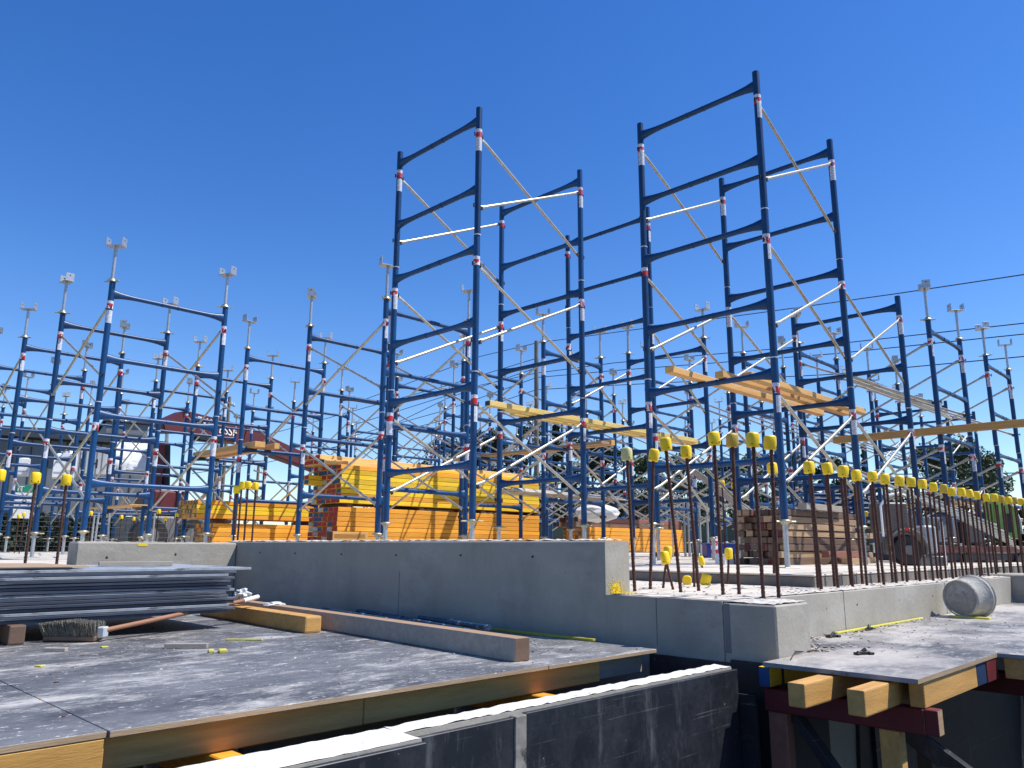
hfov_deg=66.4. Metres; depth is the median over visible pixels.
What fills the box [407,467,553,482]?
timber
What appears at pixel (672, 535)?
steel prop
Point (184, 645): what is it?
offcut
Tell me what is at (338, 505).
stack bearer
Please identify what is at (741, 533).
timber
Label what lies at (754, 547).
timber
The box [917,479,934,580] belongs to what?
starter bar
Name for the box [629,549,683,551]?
timber
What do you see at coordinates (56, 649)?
offcut
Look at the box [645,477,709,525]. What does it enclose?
tree
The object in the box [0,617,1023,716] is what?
debris
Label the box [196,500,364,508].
timber
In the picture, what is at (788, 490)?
tree
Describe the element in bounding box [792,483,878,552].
frame stillage
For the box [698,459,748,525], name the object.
tree
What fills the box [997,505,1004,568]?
starter bar
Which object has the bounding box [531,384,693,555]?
shoring tower
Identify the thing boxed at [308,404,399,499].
shoring tower
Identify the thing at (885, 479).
starter bar
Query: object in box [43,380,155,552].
shoring tower
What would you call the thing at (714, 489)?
loose brace
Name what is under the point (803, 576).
floor slab
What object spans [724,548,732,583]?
starter bar
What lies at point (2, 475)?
starter bar
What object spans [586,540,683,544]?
timber
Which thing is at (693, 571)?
starter bar
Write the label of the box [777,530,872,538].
timber
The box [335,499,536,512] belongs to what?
timber
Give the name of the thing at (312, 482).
timber
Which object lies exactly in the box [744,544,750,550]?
timber
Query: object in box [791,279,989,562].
shoring tower
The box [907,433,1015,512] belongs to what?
tree
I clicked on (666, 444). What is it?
starter bar
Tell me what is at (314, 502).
timber
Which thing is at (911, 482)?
starter bar
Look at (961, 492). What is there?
starter bar
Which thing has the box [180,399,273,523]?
shoring tower
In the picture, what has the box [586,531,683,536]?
timber
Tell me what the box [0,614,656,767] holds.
plywood deck
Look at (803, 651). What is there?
tie wire
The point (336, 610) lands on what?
steel pole
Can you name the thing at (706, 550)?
blue tub
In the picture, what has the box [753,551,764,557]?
timber
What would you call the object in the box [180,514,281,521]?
timber
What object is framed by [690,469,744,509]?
loose brace
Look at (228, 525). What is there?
timber
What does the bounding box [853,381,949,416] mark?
loose brace
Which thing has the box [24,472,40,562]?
starter bar
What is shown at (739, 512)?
timber
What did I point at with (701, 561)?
starter bar
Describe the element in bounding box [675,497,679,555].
steel prop
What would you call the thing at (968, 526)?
starter bar
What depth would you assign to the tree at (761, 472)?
54.80 m
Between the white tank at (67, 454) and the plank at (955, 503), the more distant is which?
the white tank at (67, 454)
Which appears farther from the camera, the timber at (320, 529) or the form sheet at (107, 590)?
the timber at (320, 529)
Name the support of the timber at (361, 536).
on the timber at (332, 534)
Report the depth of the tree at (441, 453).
59.54 m
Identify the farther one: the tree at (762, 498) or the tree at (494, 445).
the tree at (494, 445)
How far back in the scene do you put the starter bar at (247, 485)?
8.02 m
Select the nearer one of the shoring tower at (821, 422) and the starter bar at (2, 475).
the starter bar at (2, 475)
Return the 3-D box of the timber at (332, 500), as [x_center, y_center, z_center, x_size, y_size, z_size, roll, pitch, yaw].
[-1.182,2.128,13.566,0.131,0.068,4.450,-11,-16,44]
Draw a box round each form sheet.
[0,563,88,567]
[0,564,250,573]
[0,567,71,569]
[0,570,235,577]
[0,573,228,580]
[0,576,234,584]
[0,579,230,587]
[0,582,227,591]
[0,585,230,595]
[0,588,234,598]
[0,591,225,602]
[0,594,227,606]
[0,596,236,609]
[0,600,233,613]
[0,603,228,617]
[0,606,234,620]
[0,609,227,624]
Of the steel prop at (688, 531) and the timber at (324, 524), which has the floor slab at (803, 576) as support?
the steel prop at (688, 531)
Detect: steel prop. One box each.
[670,510,674,556]
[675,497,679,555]
[681,503,686,556]
[686,498,691,556]
[698,503,701,555]
[705,493,708,542]
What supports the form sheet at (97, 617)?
on the plywood deck at (176, 711)
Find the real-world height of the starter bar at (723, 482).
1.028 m
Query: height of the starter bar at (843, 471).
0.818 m
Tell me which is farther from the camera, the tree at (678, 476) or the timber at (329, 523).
the tree at (678, 476)
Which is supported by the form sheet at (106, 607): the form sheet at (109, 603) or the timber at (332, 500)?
the form sheet at (109, 603)
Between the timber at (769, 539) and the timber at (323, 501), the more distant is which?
the timber at (323, 501)
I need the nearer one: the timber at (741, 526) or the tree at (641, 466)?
the timber at (741, 526)
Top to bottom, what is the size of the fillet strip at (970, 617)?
0.014 m
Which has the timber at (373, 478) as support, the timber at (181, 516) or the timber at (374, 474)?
the timber at (374, 474)
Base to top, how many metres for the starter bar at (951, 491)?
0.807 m
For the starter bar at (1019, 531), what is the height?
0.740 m
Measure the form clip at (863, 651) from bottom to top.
0.032 m
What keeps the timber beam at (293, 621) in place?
on the plywood deck at (176, 711)
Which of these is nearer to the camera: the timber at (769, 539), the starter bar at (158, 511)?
the timber at (769, 539)
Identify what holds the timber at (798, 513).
on the timber at (808, 520)
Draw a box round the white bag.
[575,505,619,522]
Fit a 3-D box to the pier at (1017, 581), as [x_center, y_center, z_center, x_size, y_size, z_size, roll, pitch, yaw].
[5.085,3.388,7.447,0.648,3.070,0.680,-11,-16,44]
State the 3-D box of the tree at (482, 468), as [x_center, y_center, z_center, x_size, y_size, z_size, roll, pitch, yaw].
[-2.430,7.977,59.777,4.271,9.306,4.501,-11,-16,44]
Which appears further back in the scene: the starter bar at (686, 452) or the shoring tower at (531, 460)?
the shoring tower at (531, 460)
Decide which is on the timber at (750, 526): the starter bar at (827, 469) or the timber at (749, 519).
the timber at (749, 519)
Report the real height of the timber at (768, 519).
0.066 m
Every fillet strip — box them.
[369,614,595,641]
[835,617,923,633]
[948,615,990,619]
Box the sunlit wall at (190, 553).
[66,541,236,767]
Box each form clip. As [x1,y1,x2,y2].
[825,631,840,637]
[853,648,874,654]
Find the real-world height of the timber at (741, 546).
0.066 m
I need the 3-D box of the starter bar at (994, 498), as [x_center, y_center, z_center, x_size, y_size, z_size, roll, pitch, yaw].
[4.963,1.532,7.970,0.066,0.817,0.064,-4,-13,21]
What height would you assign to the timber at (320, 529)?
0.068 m
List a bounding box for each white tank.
[17,457,30,476]
[52,453,61,478]
[61,451,77,477]
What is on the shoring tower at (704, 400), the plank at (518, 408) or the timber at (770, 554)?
the plank at (518, 408)
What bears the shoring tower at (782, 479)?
on the floor slab at (803, 576)
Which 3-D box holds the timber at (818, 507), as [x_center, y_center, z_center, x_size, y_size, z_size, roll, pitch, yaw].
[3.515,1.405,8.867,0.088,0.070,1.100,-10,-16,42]
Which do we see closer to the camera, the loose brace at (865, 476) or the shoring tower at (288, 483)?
the loose brace at (865, 476)
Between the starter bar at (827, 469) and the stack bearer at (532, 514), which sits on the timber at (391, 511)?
the stack bearer at (532, 514)
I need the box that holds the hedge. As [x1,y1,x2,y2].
[0,511,124,551]
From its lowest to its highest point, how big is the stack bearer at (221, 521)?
0.068 m
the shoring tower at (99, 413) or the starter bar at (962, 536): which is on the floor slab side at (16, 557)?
the shoring tower at (99, 413)
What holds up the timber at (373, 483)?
on the timber at (368, 487)
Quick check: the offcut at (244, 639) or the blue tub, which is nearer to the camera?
the offcut at (244, 639)
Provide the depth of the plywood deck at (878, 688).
3.44 m
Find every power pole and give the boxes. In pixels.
[212,415,221,499]
[219,397,234,500]
[253,466,262,523]
[534,341,538,484]
[561,410,563,482]
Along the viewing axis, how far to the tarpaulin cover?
21.70 m
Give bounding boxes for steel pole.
[321,607,407,620]
[355,609,475,629]
[417,615,491,629]
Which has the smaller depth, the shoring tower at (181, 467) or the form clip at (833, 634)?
the form clip at (833, 634)
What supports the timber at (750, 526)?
on the timber at (750, 533)
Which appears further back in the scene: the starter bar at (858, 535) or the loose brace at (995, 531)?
the loose brace at (995, 531)
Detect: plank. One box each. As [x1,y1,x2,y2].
[89,504,147,508]
[193,441,264,457]
[215,443,279,458]
[446,441,608,460]
[485,400,697,442]
[501,409,699,444]
[510,413,689,444]
[522,440,614,454]
[665,366,823,415]
[715,371,848,415]
[743,372,865,414]
[833,419,1023,443]
[868,501,982,506]
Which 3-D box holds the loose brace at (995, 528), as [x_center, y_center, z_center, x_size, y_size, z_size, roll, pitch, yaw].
[5.565,1.589,10.156,2.717,0.046,0.033,20,-19,-24]
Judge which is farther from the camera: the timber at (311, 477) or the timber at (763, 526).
the timber at (311, 477)
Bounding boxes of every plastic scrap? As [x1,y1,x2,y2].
[233,588,251,599]
[262,601,285,606]
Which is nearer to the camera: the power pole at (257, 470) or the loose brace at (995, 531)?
the loose brace at (995, 531)
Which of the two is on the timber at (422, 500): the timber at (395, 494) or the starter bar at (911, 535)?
the timber at (395, 494)
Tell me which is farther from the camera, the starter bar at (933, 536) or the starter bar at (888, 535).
the starter bar at (933, 536)
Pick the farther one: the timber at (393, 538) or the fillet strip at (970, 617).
the timber at (393, 538)
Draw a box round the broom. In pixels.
[37,595,259,641]
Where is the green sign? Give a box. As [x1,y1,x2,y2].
[12,485,32,517]
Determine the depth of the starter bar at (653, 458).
4.87 m
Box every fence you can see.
[2,509,202,552]
[532,524,957,552]
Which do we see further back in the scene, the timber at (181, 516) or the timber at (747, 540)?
the timber at (181, 516)
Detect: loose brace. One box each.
[502,491,610,501]
[502,493,592,500]
[506,490,611,500]
[510,493,599,500]
[511,488,618,497]
[513,487,622,498]
[515,491,612,500]
[518,490,627,500]
[675,454,752,509]
[679,460,747,509]
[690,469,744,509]
[690,471,732,504]
[842,370,941,406]
[853,377,944,410]
[853,379,945,413]
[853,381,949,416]
[857,384,951,419]
[861,473,996,526]
[877,480,1003,532]
[878,480,1009,538]
[888,484,1012,542]
[896,486,1019,549]
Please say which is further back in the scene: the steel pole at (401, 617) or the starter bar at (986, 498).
the starter bar at (986, 498)
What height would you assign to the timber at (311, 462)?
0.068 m
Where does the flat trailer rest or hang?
on the floor slab at (803, 576)
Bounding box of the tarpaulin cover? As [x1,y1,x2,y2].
[115,442,147,475]
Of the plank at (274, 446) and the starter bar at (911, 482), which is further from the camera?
the plank at (274, 446)
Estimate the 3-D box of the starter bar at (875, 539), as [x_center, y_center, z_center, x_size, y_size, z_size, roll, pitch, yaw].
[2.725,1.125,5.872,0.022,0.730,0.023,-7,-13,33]
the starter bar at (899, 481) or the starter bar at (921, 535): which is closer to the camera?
the starter bar at (899, 481)
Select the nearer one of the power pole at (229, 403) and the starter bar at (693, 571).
the starter bar at (693, 571)
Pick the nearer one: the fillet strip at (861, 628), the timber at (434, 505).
the fillet strip at (861, 628)
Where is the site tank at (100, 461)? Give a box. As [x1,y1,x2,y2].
[75,451,107,477]
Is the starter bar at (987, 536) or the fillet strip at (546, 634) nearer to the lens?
the fillet strip at (546, 634)
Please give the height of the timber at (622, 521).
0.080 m
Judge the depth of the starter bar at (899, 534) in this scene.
6.22 m
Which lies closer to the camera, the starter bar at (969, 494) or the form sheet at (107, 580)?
the form sheet at (107, 580)
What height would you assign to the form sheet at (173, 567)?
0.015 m
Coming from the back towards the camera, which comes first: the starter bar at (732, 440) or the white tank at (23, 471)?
the white tank at (23, 471)
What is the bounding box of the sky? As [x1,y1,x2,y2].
[0,0,1023,545]
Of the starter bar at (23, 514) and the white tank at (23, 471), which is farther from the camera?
the white tank at (23, 471)
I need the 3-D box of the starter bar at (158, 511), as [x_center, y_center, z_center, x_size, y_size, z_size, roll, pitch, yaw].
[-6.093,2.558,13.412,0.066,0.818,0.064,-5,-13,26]
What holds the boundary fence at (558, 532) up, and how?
on the ground
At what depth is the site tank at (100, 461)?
19.42 m
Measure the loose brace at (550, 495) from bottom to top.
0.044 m
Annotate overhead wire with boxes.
[192,369,531,473]
[269,359,533,434]
[333,356,1023,447]
[345,323,1023,427]
[354,334,1023,435]
[367,274,1023,398]
[898,473,1012,474]
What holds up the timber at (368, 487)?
on the timber at (395, 494)
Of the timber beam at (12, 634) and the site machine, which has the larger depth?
the site machine
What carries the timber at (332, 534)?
on the floor slab at (803, 576)
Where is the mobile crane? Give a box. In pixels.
[113,411,313,541]
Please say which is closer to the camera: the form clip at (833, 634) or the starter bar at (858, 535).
the form clip at (833, 634)
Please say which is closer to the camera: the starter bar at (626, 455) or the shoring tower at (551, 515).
the starter bar at (626, 455)
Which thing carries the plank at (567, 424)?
on the shoring tower at (471, 386)
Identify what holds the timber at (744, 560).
on the floor slab at (803, 576)
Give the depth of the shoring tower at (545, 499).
13.04 m
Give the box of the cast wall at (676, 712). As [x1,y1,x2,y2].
[179,653,830,767]
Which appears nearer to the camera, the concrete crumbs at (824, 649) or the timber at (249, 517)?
the concrete crumbs at (824, 649)
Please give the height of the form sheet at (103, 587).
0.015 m
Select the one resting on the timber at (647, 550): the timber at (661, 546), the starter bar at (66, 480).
the timber at (661, 546)
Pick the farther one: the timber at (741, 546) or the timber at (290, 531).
the timber at (290, 531)
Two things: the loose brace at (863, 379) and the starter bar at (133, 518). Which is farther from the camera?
the starter bar at (133, 518)
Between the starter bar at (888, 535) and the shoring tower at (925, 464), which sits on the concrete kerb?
the starter bar at (888, 535)
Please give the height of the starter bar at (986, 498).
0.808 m
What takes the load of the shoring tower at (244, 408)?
on the floor slab at (803, 576)
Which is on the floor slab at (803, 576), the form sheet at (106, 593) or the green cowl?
the green cowl
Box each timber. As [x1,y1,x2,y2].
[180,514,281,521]
[184,514,292,521]
[194,504,308,512]
[194,514,310,520]
[195,509,308,516]
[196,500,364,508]
[209,532,317,537]
[209,537,307,541]
[210,528,307,533]
[211,523,308,529]
[304,480,321,484]
[305,461,321,466]
[305,475,323,480]
[309,460,322,465]
[311,500,510,513]
[316,454,518,476]
[317,500,514,513]
[317,527,329,531]
[320,459,508,476]
[321,499,506,512]
[322,522,332,526]
[326,499,515,512]
[327,517,528,527]
[327,527,489,534]
[328,522,531,531]
[329,531,367,540]
[331,489,337,493]
[331,499,524,512]
[332,517,538,527]
[332,522,538,531]
[332,526,538,534]
[333,507,538,519]
[333,512,538,523]
[334,534,364,538]
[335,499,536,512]
[335,531,538,538]
[336,464,537,485]
[336,479,536,496]
[336,484,538,500]
[336,488,538,504]
[336,493,538,508]
[337,469,538,489]
[337,474,510,489]
[368,537,538,540]
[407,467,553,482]
[556,522,562,526]
[573,522,680,529]
[574,517,681,525]
[586,527,683,533]
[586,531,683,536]
[586,536,682,540]
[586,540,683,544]
[629,545,683,548]
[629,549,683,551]
[737,510,750,516]
[737,517,755,523]
[738,523,744,529]
[738,530,745,536]
[739,544,743,549]
[739,558,749,563]
[741,551,748,556]
[742,510,755,516]
[744,523,754,529]
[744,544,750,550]
[745,537,798,544]
[746,530,828,538]
[747,517,756,523]
[751,537,812,544]
[751,544,757,550]
[751,558,758,564]
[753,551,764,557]
[760,523,850,532]
[761,510,769,515]
[761,530,841,538]
[761,537,851,543]
[762,544,767,550]
[763,516,839,525]
[763,558,768,564]
[765,551,820,557]
[767,523,835,531]
[767,537,771,543]
[767,544,797,550]
[768,551,783,557]
[768,558,783,564]
[776,509,855,519]
[776,516,856,525]
[777,523,854,531]
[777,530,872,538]
[777,537,860,544]
[778,551,872,557]
[779,544,869,550]
[780,557,858,564]
[798,503,842,512]
[821,551,861,557]
[841,557,875,563]
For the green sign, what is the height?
0.714 m
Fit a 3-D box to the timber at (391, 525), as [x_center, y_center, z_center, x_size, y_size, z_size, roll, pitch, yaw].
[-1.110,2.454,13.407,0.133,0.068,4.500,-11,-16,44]
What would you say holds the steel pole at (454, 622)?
on the plywood deck at (176, 711)
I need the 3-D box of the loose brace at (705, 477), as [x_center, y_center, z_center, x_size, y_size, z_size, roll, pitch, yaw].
[3.046,1.490,11.956,0.034,0.045,2.194,5,14,-20]
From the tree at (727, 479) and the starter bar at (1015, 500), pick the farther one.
the tree at (727, 479)
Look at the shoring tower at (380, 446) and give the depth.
10.92 m
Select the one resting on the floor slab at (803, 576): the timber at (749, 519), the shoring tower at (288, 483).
the shoring tower at (288, 483)
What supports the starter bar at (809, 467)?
on the concrete kerb
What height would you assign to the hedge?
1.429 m
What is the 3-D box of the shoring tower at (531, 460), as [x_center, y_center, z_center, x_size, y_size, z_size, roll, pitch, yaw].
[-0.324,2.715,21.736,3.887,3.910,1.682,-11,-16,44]
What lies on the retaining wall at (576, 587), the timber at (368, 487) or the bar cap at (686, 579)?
the bar cap at (686, 579)
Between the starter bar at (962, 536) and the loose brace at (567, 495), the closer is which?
the starter bar at (962, 536)
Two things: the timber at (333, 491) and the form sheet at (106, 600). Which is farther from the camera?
the timber at (333, 491)
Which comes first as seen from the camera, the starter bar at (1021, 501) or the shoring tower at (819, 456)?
the starter bar at (1021, 501)
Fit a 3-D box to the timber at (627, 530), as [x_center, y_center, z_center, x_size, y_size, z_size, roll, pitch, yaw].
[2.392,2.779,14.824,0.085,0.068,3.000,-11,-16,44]
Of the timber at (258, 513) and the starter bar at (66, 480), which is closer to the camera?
the starter bar at (66, 480)
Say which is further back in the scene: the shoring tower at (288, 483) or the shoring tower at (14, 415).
the shoring tower at (288, 483)
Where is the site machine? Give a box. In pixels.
[869,492,947,565]
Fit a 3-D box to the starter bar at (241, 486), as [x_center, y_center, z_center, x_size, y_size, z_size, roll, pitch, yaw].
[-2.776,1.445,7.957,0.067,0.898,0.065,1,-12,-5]
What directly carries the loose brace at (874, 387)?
attached to the shoring tower at (924, 286)
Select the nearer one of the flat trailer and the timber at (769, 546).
the timber at (769, 546)
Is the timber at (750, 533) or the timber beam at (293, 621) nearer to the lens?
the timber beam at (293, 621)
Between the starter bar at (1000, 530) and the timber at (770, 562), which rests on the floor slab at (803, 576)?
the timber at (770, 562)
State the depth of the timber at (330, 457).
12.96 m
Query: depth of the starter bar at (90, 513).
14.38 m
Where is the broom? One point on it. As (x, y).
(80, 630)
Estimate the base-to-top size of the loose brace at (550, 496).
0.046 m
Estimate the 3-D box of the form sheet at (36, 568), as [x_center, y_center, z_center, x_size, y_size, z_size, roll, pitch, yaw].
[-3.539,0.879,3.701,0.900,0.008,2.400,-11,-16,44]
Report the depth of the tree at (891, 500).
37.29 m
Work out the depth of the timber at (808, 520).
8.83 m
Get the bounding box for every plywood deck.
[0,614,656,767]
[759,602,1023,767]
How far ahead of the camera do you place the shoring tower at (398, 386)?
15.90 m
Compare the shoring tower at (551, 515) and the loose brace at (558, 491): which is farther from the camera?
the shoring tower at (551, 515)
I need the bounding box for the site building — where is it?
[0,419,154,549]
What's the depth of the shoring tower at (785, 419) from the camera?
13.84 m
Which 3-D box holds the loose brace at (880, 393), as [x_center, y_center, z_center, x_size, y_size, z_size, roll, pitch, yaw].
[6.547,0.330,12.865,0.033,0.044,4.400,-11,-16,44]
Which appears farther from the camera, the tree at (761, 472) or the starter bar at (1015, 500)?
the tree at (761, 472)
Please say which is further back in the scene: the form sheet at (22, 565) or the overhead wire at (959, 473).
the overhead wire at (959, 473)
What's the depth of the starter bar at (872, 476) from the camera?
5.71 m
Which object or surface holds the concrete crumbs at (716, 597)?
on the retaining wall at (576, 587)
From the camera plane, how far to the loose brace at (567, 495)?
13.61 m
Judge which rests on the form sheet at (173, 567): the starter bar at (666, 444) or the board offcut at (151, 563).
the board offcut at (151, 563)
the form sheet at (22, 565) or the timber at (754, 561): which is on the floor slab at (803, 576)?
the timber at (754, 561)
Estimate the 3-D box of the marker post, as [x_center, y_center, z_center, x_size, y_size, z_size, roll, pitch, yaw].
[3.611,2.910,13.946,0.121,0.380,0.124,-11,-16,44]
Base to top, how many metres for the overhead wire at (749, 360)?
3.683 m
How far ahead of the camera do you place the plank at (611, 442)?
12.18 m
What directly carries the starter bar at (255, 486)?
on the floor slab side at (16, 557)
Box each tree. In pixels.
[416,437,483,469]
[469,426,503,470]
[481,420,557,485]
[538,483,577,521]
[548,424,565,522]
[562,437,621,516]
[597,454,666,519]
[610,494,648,519]
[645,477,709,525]
[658,453,708,525]
[697,475,754,525]
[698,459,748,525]
[724,453,774,521]
[731,490,794,523]
[769,450,820,511]
[814,456,853,497]
[830,479,877,526]
[851,491,914,511]
[860,445,868,525]
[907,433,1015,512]
[922,499,942,517]
[937,482,1011,545]
[1002,509,1023,545]
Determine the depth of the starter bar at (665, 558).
4.82 m
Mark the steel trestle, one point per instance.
(97, 524)
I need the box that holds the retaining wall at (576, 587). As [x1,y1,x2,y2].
[230,539,849,754]
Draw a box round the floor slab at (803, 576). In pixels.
[34,552,1022,587]
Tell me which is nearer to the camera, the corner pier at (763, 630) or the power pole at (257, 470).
the corner pier at (763, 630)
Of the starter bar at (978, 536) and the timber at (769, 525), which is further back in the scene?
the timber at (769, 525)
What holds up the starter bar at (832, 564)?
on the concrete kerb
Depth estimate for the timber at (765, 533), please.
8.36 m
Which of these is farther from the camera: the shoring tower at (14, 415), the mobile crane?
the mobile crane
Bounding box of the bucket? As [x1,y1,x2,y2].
[942,574,995,616]
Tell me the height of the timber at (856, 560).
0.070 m
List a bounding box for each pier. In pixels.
[723,598,810,685]
[983,573,1023,602]
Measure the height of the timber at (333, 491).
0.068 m
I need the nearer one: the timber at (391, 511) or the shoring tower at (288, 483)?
the timber at (391, 511)
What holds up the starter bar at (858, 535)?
on the concrete kerb
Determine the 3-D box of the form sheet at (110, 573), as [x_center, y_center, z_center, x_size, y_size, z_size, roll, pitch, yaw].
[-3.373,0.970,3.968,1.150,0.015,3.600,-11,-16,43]
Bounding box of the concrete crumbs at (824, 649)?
[810,617,935,651]
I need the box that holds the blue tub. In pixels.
[700,543,735,557]
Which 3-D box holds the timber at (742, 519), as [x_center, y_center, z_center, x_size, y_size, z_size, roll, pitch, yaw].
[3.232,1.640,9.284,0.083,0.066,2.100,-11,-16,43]
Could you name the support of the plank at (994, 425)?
on the shoring tower at (924, 286)
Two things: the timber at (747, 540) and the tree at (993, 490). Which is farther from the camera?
the tree at (993, 490)
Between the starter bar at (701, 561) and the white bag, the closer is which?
the starter bar at (701, 561)
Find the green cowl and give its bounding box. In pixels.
[983,493,1023,538]
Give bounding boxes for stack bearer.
[210,519,231,522]
[291,522,308,525]
[319,503,352,507]
[392,507,423,510]
[451,510,484,512]
[505,513,537,515]
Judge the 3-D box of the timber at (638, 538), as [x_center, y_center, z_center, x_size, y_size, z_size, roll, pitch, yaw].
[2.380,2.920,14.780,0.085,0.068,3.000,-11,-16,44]
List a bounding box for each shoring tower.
[0,301,130,554]
[0,357,61,553]
[0,383,10,437]
[23,236,236,557]
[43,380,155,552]
[103,353,233,541]
[176,314,332,542]
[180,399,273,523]
[243,381,353,524]
[293,255,472,541]
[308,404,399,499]
[337,349,458,511]
[356,385,493,513]
[380,107,591,540]
[398,416,469,465]
[437,400,567,535]
[444,361,617,538]
[457,307,610,540]
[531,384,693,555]
[548,416,634,538]
[565,207,716,560]
[587,320,794,557]
[637,70,925,567]
[656,397,754,554]
[660,350,854,541]
[710,413,802,550]
[790,375,907,507]
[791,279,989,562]
[844,393,955,552]
[860,321,1023,545]
[879,401,990,545]
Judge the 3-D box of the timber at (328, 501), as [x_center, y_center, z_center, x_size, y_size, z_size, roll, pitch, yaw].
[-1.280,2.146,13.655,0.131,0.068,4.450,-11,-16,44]
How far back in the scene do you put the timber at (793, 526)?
8.65 m
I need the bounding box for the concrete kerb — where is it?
[720,575,1023,767]
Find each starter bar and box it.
[0,469,5,481]
[14,514,20,552]
[18,512,25,553]
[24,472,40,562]
[55,474,71,563]
[87,511,92,540]
[118,515,122,541]
[132,517,135,540]
[155,509,160,541]
[163,517,166,541]
[174,512,178,541]
[232,486,239,541]
[236,482,244,541]
[243,481,250,540]
[251,482,258,541]
[621,447,636,590]
[648,448,658,588]
[660,437,682,591]
[660,551,673,589]
[662,546,671,587]
[680,445,700,590]
[692,553,695,586]
[698,556,704,567]
[707,431,724,594]
[720,480,725,550]
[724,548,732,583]
[726,433,740,593]
[746,432,765,598]
[763,435,780,597]
[767,462,777,573]
[803,461,822,588]
[807,459,819,587]
[821,462,839,587]
[825,478,835,586]
[838,465,853,586]
[840,480,850,584]
[851,470,868,585]
[853,484,863,583]
[865,511,869,551]
[867,471,885,584]
[869,485,880,582]
[880,474,897,582]
[882,487,893,582]
[894,476,908,581]
[894,489,903,580]
[906,477,920,580]
[906,489,917,579]
[916,491,926,579]
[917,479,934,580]
[928,494,938,578]
[929,482,942,579]
[937,495,947,577]
[939,484,953,578]
[947,487,963,575]
[947,498,957,576]
[957,488,972,574]
[957,498,967,574]
[965,489,981,576]
[965,500,973,574]
[973,491,989,575]
[974,501,982,574]
[982,493,996,573]
[982,503,992,572]
[989,503,998,572]
[991,494,1004,572]
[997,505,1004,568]
[998,495,1011,572]
[1003,506,1012,572]
[1005,497,1019,572]
[1010,506,1017,572]
[1012,497,1023,572]
[1016,507,1023,561]
[1018,498,1023,521]
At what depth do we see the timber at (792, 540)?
8.64 m
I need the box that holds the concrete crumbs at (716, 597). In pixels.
[630,575,992,598]
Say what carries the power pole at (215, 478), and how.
on the ground
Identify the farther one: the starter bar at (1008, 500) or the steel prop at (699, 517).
the steel prop at (699, 517)
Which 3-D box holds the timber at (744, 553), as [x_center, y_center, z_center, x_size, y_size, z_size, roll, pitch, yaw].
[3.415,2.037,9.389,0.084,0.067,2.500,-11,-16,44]
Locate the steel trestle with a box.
[94,513,110,540]
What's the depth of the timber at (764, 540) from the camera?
8.30 m
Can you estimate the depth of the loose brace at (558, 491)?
13.57 m
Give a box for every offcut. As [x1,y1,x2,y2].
[43,647,67,651]
[98,561,172,565]
[164,643,208,648]
[218,648,227,652]
[226,639,262,640]
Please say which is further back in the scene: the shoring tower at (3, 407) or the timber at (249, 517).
the shoring tower at (3, 407)
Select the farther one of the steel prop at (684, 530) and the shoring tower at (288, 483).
the shoring tower at (288, 483)
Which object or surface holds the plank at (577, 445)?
on the shoring tower at (545, 499)
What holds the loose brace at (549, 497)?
attached to the shoring tower at (545, 499)
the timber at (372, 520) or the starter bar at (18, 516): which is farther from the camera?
the starter bar at (18, 516)
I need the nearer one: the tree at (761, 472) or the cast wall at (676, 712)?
the cast wall at (676, 712)
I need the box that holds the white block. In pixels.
[715,554,735,564]
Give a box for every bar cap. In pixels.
[682,575,691,584]
[700,573,711,584]
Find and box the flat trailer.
[873,516,1023,562]
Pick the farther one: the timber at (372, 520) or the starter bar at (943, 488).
the timber at (372, 520)
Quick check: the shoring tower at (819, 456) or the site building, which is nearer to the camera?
the shoring tower at (819, 456)
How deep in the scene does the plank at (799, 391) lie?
8.51 m
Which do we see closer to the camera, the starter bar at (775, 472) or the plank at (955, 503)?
the starter bar at (775, 472)
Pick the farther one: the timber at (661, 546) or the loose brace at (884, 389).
the timber at (661, 546)
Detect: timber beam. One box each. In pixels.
[0,624,25,644]
[200,604,320,632]
[234,600,528,661]
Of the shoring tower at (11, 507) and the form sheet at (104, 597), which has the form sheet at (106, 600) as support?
the form sheet at (104, 597)
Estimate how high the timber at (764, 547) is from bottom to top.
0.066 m
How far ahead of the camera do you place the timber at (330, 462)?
12.25 m
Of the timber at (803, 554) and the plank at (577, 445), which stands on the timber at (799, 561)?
the timber at (803, 554)
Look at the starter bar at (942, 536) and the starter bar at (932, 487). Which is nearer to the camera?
the starter bar at (932, 487)
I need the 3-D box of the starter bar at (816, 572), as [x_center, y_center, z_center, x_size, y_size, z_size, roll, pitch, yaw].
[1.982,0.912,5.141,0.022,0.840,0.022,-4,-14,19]
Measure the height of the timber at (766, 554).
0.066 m
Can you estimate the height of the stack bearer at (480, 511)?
0.055 m
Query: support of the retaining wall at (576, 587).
on the pit
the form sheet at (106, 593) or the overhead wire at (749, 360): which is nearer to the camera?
the form sheet at (106, 593)
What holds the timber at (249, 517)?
on the stack bearer
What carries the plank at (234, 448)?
on the shoring tower at (244, 408)
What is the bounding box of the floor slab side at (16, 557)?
[0,552,66,564]
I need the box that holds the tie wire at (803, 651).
[791,645,820,658]
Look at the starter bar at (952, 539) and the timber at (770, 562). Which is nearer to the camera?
the starter bar at (952, 539)
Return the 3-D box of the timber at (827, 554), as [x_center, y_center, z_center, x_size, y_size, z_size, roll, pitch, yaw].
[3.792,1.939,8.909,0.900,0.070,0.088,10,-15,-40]
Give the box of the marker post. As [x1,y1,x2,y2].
[711,536,717,556]
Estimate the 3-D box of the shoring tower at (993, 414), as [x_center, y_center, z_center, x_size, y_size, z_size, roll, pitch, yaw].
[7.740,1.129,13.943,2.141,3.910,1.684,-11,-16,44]
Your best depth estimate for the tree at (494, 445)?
57.01 m
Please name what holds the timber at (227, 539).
on the timber
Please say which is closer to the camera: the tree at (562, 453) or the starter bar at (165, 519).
the starter bar at (165, 519)

